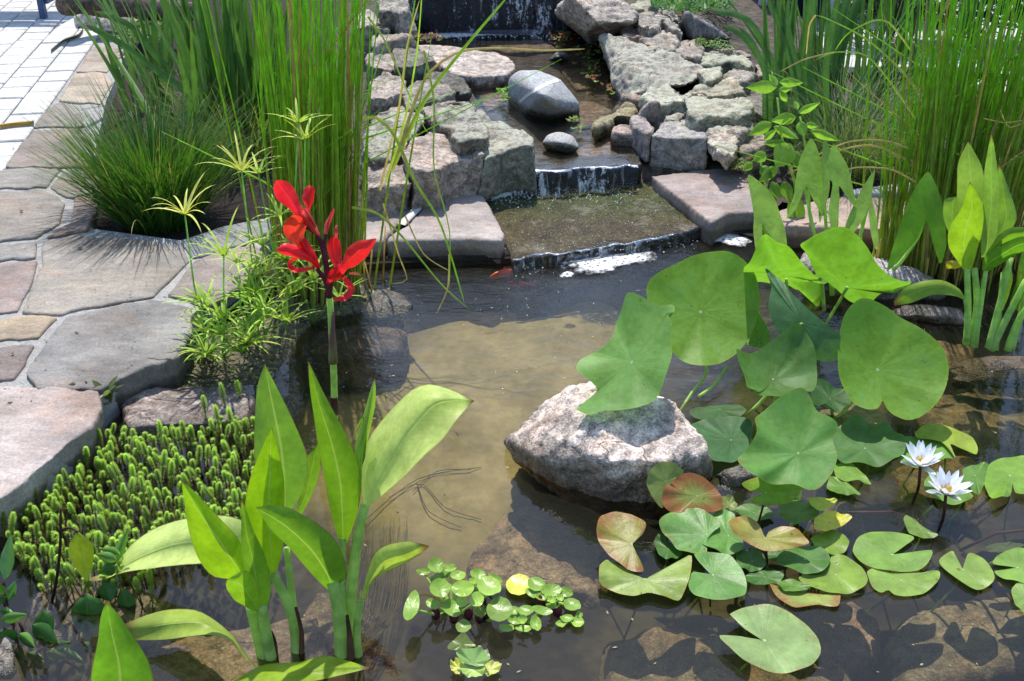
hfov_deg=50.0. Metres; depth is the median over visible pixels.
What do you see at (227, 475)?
water shoot
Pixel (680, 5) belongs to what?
juniper
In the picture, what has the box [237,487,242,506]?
water shoot
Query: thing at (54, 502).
water shoot
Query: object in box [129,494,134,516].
water shoot
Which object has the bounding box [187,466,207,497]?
water shoot
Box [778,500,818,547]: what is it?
lily pad
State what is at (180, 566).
water shoot
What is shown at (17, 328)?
flagstone
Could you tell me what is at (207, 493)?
water shoot
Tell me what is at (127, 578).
water shoot
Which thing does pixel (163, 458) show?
water shoot
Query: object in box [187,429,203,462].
water shoot
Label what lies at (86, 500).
water shoot
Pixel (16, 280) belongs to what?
flagstone
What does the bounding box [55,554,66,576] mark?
water shoot
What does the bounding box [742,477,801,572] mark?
lily pad
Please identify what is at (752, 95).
rock
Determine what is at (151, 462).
water shoot
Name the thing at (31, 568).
water shoot
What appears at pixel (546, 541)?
sunken stone
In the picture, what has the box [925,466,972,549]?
water lily flower
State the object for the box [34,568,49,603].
water shoot
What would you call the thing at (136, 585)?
water shoot
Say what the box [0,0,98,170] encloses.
paver path
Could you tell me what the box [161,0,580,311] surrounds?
rush clump
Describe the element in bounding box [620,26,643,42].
rock
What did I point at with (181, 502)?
water shoot
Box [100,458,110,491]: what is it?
water shoot
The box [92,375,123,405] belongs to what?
weed seedling
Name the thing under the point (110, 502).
water shoot
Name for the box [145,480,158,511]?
water shoot
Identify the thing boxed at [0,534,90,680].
marsh plant
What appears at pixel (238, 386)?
water shoot
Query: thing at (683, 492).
lily pad
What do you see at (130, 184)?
grass tuft
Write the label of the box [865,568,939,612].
lily pad
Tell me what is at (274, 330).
creeping weed
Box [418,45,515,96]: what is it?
rock
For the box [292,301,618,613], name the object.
silt bed
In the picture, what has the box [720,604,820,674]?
lily pad
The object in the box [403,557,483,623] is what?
water hyacinth
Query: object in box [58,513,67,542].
water shoot
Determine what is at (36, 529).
water shoot
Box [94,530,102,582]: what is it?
water shoot
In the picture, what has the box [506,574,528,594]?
fallen leaf
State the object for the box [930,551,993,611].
lily pad
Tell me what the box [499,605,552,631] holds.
frogbit
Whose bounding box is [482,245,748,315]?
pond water
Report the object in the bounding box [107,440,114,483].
water shoot
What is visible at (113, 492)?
water shoot
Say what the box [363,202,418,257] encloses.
ledge stone
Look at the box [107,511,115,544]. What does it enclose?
water shoot
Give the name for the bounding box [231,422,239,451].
water shoot
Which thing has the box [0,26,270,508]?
patio
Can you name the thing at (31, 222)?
flagstone
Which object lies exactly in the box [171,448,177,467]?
water shoot
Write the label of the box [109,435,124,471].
water shoot
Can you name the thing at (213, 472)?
water shoot
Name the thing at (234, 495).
water shoot
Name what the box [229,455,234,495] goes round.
water shoot
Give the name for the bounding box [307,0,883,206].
stream bank
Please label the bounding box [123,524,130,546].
water shoot
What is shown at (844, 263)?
lotus leaf
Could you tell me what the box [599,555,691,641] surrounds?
lily pad
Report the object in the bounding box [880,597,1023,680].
sunken stone
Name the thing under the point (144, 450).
water shoot
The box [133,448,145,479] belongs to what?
water shoot
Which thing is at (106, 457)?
water shoot
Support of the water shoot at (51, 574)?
in the pond water at (610, 271)
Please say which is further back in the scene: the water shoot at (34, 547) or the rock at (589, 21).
the rock at (589, 21)
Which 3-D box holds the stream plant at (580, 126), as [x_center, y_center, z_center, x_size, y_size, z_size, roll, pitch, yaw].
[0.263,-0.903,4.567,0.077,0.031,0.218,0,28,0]
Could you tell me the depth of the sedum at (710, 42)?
5.26 m
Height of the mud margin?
0.186 m
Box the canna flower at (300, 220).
[274,180,375,417]
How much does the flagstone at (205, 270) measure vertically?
0.028 m
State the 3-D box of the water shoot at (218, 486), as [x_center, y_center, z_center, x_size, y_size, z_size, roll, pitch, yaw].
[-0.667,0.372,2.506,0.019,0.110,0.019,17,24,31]
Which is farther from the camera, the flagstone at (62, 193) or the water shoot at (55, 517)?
the flagstone at (62, 193)
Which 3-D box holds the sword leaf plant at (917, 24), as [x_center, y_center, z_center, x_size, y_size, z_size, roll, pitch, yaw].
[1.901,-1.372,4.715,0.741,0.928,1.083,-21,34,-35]
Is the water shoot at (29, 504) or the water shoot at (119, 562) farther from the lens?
the water shoot at (29, 504)
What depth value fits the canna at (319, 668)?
1.96 m
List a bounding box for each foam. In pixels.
[424,33,539,38]
[561,271,572,276]
[566,252,650,271]
[715,234,749,244]
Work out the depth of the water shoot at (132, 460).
2.56 m
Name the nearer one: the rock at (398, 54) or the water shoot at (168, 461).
the water shoot at (168, 461)
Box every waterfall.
[408,0,566,38]
[485,164,638,201]
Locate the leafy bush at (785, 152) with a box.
[742,74,839,217]
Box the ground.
[98,0,1023,334]
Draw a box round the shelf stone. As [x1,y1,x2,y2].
[487,182,698,291]
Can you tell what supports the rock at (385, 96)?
on the stream bank
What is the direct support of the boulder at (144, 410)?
in the pond water at (610, 271)
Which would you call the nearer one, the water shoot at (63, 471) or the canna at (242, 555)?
the canna at (242, 555)
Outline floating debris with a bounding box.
[282,285,995,671]
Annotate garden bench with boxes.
[36,0,53,18]
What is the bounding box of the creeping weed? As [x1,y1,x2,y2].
[175,285,373,386]
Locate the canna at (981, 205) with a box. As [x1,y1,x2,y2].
[894,134,1023,347]
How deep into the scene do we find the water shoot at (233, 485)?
2.48 m
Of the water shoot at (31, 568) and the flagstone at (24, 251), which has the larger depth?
the flagstone at (24, 251)
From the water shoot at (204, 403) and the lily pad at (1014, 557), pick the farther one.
the water shoot at (204, 403)
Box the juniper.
[650,0,739,12]
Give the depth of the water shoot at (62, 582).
2.23 m
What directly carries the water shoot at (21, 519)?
in the pond water at (610, 271)
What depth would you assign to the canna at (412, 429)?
2.00 m
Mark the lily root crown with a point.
(957, 536)
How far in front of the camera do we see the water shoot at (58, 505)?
2.44 m
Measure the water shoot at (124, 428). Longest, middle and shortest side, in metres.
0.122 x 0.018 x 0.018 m
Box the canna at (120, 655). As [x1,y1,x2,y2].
[91,600,152,680]
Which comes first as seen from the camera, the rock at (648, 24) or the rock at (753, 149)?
the rock at (753, 149)
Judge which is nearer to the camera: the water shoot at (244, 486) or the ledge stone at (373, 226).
the water shoot at (244, 486)
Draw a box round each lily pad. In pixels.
[596,512,645,594]
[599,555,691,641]
[647,461,682,559]
[654,534,681,567]
[659,508,719,606]
[662,473,722,511]
[678,552,746,624]
[702,509,743,556]
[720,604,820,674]
[722,494,737,553]
[728,516,808,603]
[733,503,774,556]
[736,547,765,627]
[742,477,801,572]
[745,570,783,603]
[767,549,786,604]
[770,584,839,616]
[777,546,829,607]
[777,579,810,607]
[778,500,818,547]
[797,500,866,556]
[799,554,867,606]
[803,497,836,534]
[805,562,838,592]
[810,530,848,592]
[814,511,851,530]
[827,476,859,510]
[834,463,870,510]
[853,532,932,592]
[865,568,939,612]
[899,436,953,485]
[904,515,937,551]
[905,474,972,529]
[915,424,977,472]
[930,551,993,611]
[943,462,988,531]
[959,542,1023,580]
[985,455,1023,534]
[993,548,1023,616]
[1011,582,1023,611]
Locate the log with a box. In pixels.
[55,0,193,20]
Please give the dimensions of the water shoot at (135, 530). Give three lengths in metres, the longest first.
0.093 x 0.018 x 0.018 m
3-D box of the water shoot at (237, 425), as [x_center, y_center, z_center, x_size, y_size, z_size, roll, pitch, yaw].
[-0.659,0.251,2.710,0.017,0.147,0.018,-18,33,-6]
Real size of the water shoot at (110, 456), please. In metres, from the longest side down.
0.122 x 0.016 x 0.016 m
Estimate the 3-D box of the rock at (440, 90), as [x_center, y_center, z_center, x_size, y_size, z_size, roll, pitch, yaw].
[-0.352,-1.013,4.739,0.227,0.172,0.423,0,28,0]
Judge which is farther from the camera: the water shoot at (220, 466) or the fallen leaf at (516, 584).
the water shoot at (220, 466)
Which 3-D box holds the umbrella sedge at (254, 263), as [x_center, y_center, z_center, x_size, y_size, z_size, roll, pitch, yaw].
[-0.682,-0.234,3.077,0.345,0.598,0.545,-9,29,-16]
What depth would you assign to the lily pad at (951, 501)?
2.53 m
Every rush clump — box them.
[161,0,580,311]
[715,0,1023,299]
[872,0,1018,264]
[922,0,1023,277]
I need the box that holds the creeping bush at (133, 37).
[110,11,173,43]
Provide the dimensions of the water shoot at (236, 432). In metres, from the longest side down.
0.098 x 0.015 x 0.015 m
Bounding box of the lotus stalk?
[698,366,727,397]
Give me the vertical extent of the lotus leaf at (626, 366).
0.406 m
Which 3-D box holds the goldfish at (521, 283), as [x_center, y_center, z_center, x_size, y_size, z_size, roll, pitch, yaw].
[0.034,-0.196,3.711,0.102,0.030,0.014,6,28,11]
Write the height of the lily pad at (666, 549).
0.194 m
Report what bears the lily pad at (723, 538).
on the pond bottom
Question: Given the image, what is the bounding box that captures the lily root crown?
[847,496,1023,602]
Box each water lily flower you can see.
[901,440,944,526]
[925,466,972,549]
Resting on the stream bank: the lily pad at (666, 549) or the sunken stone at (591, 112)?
the sunken stone at (591, 112)
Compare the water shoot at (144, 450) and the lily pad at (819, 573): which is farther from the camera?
the water shoot at (144, 450)
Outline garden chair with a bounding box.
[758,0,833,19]
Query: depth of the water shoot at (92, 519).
2.41 m
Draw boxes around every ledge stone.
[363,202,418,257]
[387,195,504,263]
[652,168,754,253]
[779,194,1023,259]
[843,183,909,197]
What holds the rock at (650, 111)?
on the stream bank
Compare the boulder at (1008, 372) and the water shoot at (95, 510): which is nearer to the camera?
the water shoot at (95, 510)
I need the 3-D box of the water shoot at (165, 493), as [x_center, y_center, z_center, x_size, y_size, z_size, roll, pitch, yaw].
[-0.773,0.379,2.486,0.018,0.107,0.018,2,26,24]
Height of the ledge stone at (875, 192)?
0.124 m
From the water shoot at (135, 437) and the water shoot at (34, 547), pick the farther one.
the water shoot at (135, 437)
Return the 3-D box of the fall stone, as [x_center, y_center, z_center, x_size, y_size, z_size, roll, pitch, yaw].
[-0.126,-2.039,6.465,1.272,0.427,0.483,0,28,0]
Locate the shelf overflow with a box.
[513,226,700,273]
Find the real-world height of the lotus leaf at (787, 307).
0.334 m
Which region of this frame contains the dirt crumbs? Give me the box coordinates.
[0,147,196,403]
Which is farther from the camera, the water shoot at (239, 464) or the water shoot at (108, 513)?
the water shoot at (239, 464)
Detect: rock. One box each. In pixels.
[74,14,136,32]
[357,9,380,51]
[359,104,424,174]
[359,160,410,223]
[364,52,394,89]
[365,72,405,122]
[371,33,414,52]
[374,25,391,36]
[376,0,417,35]
[392,48,434,86]
[402,79,455,112]
[402,132,484,213]
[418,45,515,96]
[421,100,468,135]
[423,71,471,101]
[431,103,489,155]
[476,109,536,199]
[555,0,638,43]
[591,102,637,143]
[598,33,702,97]
[610,124,641,160]
[619,93,641,112]
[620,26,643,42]
[629,115,653,162]
[630,0,657,12]
[636,9,661,37]
[637,101,663,123]
[638,83,691,130]
[639,29,682,51]
[648,120,707,171]
[649,10,680,40]
[658,6,680,28]
[663,110,685,121]
[675,39,704,81]
[680,11,729,39]
[684,95,756,136]
[686,90,703,95]
[692,77,745,98]
[697,49,753,84]
[697,66,722,85]
[706,123,753,169]
[717,48,751,61]
[722,67,757,94]
[738,134,772,174]
[746,90,766,135]
[755,65,773,81]
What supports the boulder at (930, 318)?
in the pond water at (610, 271)
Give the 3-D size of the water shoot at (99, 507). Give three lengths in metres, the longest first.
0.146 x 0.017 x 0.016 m
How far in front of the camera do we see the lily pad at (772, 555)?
2.34 m
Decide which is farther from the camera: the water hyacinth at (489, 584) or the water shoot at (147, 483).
the water shoot at (147, 483)
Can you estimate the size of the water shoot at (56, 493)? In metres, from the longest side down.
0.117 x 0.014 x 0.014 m
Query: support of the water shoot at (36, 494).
in the pond water at (610, 271)
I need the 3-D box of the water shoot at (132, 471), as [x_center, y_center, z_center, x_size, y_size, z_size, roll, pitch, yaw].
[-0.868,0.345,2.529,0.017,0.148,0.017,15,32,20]
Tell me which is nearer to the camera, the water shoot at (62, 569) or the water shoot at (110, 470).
the water shoot at (62, 569)
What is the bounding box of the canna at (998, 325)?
[985,251,1023,351]
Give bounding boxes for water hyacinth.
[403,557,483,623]
[469,568,501,598]
[473,596,512,623]
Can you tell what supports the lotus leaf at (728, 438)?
on the pond water at (610, 271)
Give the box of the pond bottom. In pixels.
[0,230,1023,680]
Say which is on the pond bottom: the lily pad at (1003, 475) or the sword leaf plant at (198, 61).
the lily pad at (1003, 475)
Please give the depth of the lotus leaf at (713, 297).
3.03 m
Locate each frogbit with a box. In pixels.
[456,619,470,632]
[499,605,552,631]
[525,577,580,617]
[556,611,583,627]
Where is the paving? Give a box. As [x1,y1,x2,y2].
[800,0,1022,92]
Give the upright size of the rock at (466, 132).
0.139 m
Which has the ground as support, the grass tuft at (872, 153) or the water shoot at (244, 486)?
the grass tuft at (872, 153)
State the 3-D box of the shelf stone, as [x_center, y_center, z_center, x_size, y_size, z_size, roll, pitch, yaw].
[0.299,-0.410,4.071,0.850,0.154,0.616,-10,29,-19]
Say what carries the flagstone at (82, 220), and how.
on the patio
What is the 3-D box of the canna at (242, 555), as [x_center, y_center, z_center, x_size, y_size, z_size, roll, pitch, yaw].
[-0.629,0.320,2.072,0.501,0.587,0.256,5,28,9]
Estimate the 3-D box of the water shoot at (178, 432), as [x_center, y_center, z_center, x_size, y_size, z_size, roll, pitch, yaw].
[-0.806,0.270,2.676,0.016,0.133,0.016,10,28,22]
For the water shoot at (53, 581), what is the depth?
2.22 m
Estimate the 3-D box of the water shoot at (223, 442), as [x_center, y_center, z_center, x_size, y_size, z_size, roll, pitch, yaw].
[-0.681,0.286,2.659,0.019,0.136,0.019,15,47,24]
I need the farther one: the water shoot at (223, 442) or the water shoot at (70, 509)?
the water shoot at (223, 442)
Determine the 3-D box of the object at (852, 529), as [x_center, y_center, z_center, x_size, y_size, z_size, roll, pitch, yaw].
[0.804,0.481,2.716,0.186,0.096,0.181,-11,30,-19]
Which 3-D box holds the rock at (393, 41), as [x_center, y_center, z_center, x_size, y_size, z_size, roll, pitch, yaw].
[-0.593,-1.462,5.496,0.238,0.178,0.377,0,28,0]
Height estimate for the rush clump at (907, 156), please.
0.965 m
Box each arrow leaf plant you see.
[748,139,878,310]
[887,172,945,271]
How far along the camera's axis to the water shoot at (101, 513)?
2.39 m
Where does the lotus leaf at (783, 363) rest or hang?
on the pond water at (610, 271)
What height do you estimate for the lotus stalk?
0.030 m
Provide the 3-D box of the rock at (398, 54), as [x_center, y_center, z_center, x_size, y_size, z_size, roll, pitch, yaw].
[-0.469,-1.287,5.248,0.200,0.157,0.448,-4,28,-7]
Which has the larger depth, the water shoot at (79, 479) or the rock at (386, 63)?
the rock at (386, 63)
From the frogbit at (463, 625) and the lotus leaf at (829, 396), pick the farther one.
the lotus leaf at (829, 396)
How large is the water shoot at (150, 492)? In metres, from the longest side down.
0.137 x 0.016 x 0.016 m
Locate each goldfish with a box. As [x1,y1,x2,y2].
[490,267,512,277]
[507,280,536,287]
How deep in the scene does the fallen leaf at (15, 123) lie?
4.80 m
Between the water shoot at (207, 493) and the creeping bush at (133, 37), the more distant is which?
the creeping bush at (133, 37)
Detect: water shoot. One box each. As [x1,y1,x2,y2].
[0,511,6,547]
[7,511,16,538]
[13,545,29,572]
[14,509,20,557]
[14,540,36,577]
[18,514,23,540]
[25,543,46,573]
[27,502,33,516]
[29,557,37,594]
[31,544,40,566]
[32,555,48,594]
[33,521,39,555]
[34,487,39,511]
[34,507,46,542]
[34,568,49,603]
[39,537,49,562]
[39,543,46,583]
[40,502,47,524]
[44,543,61,575]
[46,520,53,543]
[47,495,58,530]
[47,568,54,610]
[48,545,55,568]
[50,512,69,542]
[51,496,57,513]
[51,532,58,552]
[51,569,58,615]
[53,483,59,500]
[53,489,67,524]
[55,474,63,494]
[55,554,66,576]
[56,501,68,538]
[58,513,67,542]
[58,576,72,603]
[60,561,80,595]
[61,468,75,513]
[61,486,74,514]
[63,547,69,563]
[63,562,82,589]
[66,520,73,540]
[67,502,81,533]
[68,493,80,526]
[69,475,76,489]
[74,473,86,513]
[74,529,95,568]
[76,465,86,494]
[78,463,91,493]
[79,490,85,506]
[80,513,84,534]
[81,577,94,595]
[82,446,89,479]
[82,515,88,533]
[82,572,90,593]
[84,495,92,528]
[90,515,95,542]
[92,500,97,529]
[92,562,96,590]
[93,501,118,528]
[94,456,101,499]
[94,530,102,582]
[94,554,107,579]
[96,489,107,525]
[96,511,104,549]
[97,428,106,472]
[97,450,113,483]
[97,458,110,487]
[97,513,110,541]
[97,560,103,601]
[99,470,105,501]
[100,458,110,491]
[100,574,107,582]
[101,560,120,589]
[102,453,107,483]
[105,429,113,459]
[105,509,116,538]
[106,464,118,486]
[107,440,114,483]
[107,493,113,535]
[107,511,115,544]
[108,451,118,483]
[108,536,115,546]
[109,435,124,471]
[110,423,115,435]
[110,461,136,512]
[110,490,116,498]
[111,498,127,522]
[115,512,124,532]
[115,565,123,588]
[116,558,134,593]
[117,425,127,460]
[119,453,128,480]
[120,432,126,453]
[120,482,126,529]
[120,563,145,612]
[123,453,138,484]
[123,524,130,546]
[127,476,135,519]
[128,455,138,478]
[129,428,138,454]
[129,464,138,513]
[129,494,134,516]
[131,435,138,459]
[131,527,139,538]
[132,497,141,535]
[132,576,143,609]
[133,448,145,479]
[134,438,155,481]
[137,497,140,523]
[138,475,148,528]
[139,515,145,530]
[141,441,155,487]
[142,467,152,489]
[142,505,153,529]
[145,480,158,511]
[146,485,158,516]
[146,498,150,521]
[146,568,154,612]
[147,434,156,448]
[147,446,156,468]
[147,456,163,492]
[150,496,157,520]
[152,451,178,483]
[154,469,165,509]
[154,488,164,516]
[156,420,168,481]
[158,449,167,506]
[162,426,168,448]
[162,435,175,481]
[162,487,174,520]
[163,511,169,523]
[164,466,169,491]
[164,566,178,589]
[165,458,173,510]
[165,496,171,522]
[168,460,175,495]
[170,426,179,467]
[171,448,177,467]
[171,457,179,474]
[174,452,180,475]
[174,497,179,509]
[175,427,183,454]
[175,509,180,519]
[177,480,182,513]
[178,495,184,519]
[179,419,191,457]
[179,565,186,591]
[180,458,186,468]
[181,472,190,487]
[183,468,191,488]
[187,425,193,458]
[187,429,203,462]
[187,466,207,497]
[196,445,202,471]
[197,431,210,468]
[199,434,205,464]
[200,394,207,419]
[200,426,211,459]
[200,484,223,514]
[200,488,204,500]
[204,444,210,484]
[208,418,221,455]
[210,466,215,493]
[211,448,217,466]
[211,504,216,514]
[212,455,218,496]
[212,481,216,496]
[213,404,225,458]
[215,481,223,505]
[216,454,221,471]
[216,506,222,514]
[218,383,226,407]
[220,439,238,476]
[220,469,228,496]
[221,424,230,462]
[223,507,228,514]
[225,472,235,484]
[226,407,235,447]
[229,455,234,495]
[229,474,237,506]
[230,451,239,487]
[230,481,235,508]
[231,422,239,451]
[231,488,238,516]
[233,419,250,455]
[234,379,241,396]
[234,429,239,453]
[234,433,243,457]
[234,450,246,486]
[235,507,240,517]
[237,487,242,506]
[240,435,246,460]
[241,418,252,440]
[241,481,247,491]
[242,468,249,483]
[242,492,246,502]
[250,416,254,429]
[250,450,254,464]
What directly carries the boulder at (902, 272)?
in the pond water at (610, 271)
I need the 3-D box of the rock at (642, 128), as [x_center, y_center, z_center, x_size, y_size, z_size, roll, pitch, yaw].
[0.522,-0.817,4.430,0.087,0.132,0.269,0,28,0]
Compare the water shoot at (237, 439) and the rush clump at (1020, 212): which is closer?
the water shoot at (237, 439)
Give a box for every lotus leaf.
[576,292,674,414]
[646,251,759,411]
[690,404,745,419]
[691,416,752,495]
[736,323,816,401]
[738,388,837,526]
[744,234,826,305]
[745,269,840,415]
[747,313,769,391]
[801,226,910,324]
[811,378,850,417]
[833,298,948,419]
[833,414,905,500]
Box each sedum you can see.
[689,35,739,52]
[729,153,753,170]
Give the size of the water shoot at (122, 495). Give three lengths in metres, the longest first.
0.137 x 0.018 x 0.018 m
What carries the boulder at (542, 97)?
on the stream water at (525, 43)
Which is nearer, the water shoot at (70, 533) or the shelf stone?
the water shoot at (70, 533)
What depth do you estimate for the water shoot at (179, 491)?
2.49 m
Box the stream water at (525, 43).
[424,33,613,116]
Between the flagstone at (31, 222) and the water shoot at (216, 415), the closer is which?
the water shoot at (216, 415)
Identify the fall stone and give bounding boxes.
[456,26,581,37]
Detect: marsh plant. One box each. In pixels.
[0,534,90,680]
[48,508,135,645]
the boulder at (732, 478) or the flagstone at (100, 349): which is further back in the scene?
the flagstone at (100, 349)
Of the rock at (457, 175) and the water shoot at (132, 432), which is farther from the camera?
the rock at (457, 175)
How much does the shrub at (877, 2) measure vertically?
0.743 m
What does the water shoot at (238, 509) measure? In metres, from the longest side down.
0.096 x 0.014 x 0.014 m
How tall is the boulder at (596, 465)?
0.287 m
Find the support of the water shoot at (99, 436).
in the pond water at (610, 271)
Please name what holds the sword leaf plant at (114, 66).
on the ground
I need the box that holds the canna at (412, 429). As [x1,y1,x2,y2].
[208,361,480,663]
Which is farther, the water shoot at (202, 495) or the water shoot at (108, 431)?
the water shoot at (108, 431)
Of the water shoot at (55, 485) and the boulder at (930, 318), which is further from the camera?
the boulder at (930, 318)
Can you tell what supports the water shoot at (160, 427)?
in the pond water at (610, 271)
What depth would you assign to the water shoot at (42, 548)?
2.31 m
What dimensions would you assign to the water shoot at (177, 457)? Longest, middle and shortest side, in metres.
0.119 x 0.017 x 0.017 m
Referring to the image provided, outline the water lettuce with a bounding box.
[450,647,501,677]
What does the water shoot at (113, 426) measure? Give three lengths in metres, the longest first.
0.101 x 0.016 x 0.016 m
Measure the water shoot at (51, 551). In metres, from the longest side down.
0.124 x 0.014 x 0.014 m
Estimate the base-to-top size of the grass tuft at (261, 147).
0.473 m
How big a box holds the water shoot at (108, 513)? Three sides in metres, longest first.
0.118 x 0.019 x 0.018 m
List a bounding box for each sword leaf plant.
[66,0,192,112]
[86,0,321,153]
[94,0,350,146]
[708,0,919,151]
[727,0,992,128]
[848,0,1023,135]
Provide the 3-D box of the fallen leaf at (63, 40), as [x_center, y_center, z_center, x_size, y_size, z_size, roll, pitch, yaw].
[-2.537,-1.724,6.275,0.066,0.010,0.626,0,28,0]
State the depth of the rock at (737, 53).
5.20 m
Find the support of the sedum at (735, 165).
on the stream bank
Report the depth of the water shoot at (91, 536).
2.34 m
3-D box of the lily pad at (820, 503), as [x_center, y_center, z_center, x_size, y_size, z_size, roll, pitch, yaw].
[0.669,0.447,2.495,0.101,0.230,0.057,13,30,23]
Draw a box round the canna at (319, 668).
[233,656,368,680]
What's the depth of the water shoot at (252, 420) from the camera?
2.76 m
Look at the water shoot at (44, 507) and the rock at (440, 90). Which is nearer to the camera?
the water shoot at (44, 507)
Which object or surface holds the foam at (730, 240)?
on the pond water at (610, 271)
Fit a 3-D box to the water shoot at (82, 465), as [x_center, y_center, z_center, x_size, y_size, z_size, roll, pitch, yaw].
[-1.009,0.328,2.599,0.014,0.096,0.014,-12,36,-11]
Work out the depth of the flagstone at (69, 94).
5.37 m
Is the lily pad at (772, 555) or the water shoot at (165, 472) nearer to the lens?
the lily pad at (772, 555)
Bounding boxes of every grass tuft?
[2,50,279,234]
[104,42,354,170]
[708,26,968,181]
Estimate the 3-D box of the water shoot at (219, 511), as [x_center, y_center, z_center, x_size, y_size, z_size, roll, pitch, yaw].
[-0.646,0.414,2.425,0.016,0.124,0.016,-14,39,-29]
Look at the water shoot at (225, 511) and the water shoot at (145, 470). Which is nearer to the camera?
the water shoot at (225, 511)
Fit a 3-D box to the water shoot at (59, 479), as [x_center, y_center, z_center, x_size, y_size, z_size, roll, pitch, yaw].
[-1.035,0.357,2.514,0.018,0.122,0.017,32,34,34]
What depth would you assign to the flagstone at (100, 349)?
2.96 m
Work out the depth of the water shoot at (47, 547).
2.29 m
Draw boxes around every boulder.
[0,629,16,679]
[121,385,255,463]
[361,289,411,325]
[504,381,712,519]
[508,70,579,124]
[542,132,578,154]
[549,52,570,61]
[716,464,756,495]
[796,252,946,312]
[891,304,971,331]
[948,356,1023,389]
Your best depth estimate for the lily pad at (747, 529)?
2.32 m
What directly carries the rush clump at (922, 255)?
in the pond water at (610, 271)
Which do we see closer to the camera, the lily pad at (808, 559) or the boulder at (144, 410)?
the lily pad at (808, 559)
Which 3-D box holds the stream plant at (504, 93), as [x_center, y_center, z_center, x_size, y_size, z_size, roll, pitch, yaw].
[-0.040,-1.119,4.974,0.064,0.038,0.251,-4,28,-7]
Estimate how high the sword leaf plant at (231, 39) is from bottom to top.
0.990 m
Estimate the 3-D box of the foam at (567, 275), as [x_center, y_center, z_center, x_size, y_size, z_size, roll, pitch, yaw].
[0.182,-0.219,3.631,0.063,0.008,0.048,-23,35,-36]
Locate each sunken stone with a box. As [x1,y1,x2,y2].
[25,580,161,651]
[145,615,328,680]
[303,590,380,656]
[306,325,410,393]
[466,499,599,608]
[476,90,508,113]
[477,40,557,56]
[535,141,616,158]
[561,67,608,91]
[567,101,610,130]
[585,519,633,606]
[599,627,853,680]
[741,590,880,680]
[819,403,896,473]
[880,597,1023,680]
[887,388,1023,464]
[889,456,990,525]
[937,341,975,390]
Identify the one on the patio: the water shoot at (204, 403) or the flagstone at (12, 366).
the flagstone at (12, 366)
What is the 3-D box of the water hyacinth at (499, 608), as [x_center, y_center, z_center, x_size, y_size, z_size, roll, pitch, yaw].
[-0.035,0.543,2.150,0.087,0.070,0.058,22,35,36]
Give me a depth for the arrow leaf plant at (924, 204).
3.09 m
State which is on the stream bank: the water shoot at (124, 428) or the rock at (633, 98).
the rock at (633, 98)
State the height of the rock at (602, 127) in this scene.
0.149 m
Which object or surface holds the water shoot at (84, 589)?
in the pond water at (610, 271)
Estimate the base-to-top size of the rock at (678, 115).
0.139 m
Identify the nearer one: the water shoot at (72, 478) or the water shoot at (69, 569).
the water shoot at (69, 569)
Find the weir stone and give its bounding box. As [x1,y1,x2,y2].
[535,153,641,183]
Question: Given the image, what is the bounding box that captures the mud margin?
[180,283,405,463]
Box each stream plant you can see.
[414,29,446,42]
[496,87,509,101]
[546,28,614,93]
[566,115,584,132]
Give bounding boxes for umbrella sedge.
[142,171,294,366]
[193,130,326,344]
[248,97,366,324]
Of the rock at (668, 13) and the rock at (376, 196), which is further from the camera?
the rock at (668, 13)
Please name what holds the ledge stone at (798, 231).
on the ground
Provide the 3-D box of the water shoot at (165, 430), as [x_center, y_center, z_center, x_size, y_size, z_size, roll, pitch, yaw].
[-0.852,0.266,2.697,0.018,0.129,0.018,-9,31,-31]
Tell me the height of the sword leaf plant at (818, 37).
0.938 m
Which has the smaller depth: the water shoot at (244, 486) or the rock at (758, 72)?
the water shoot at (244, 486)
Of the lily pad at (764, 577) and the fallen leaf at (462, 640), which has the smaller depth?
the fallen leaf at (462, 640)
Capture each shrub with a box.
[839,0,958,39]
[910,0,1022,38]
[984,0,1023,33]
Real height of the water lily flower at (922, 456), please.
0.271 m
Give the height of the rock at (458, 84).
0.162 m
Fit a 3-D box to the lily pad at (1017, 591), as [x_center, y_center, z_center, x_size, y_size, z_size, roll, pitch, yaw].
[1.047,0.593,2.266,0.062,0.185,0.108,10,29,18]
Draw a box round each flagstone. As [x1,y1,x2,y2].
[0,168,59,189]
[0,189,64,242]
[0,242,36,261]
[0,260,37,314]
[0,315,56,341]
[0,345,33,382]
[0,386,105,549]
[6,128,93,168]
[22,236,188,316]
[26,300,193,427]
[34,103,85,128]
[47,195,96,238]
[51,170,94,198]
[59,72,112,104]
[76,45,123,72]
[168,245,264,308]
[181,219,271,258]
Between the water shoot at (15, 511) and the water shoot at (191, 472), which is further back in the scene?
the water shoot at (191, 472)
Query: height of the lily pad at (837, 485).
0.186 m
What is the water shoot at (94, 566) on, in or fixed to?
in the pond water at (610, 271)
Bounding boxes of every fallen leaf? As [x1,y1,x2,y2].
[0,120,33,126]
[51,29,82,50]
[448,632,475,649]
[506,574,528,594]
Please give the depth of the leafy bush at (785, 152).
3.77 m
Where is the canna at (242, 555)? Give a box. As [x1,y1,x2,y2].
[89,364,320,667]
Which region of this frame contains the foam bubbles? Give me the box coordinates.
[426,35,704,395]
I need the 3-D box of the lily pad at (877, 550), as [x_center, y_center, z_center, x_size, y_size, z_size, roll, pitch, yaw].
[0.810,0.530,2.388,0.162,0.184,0.140,-13,30,-23]

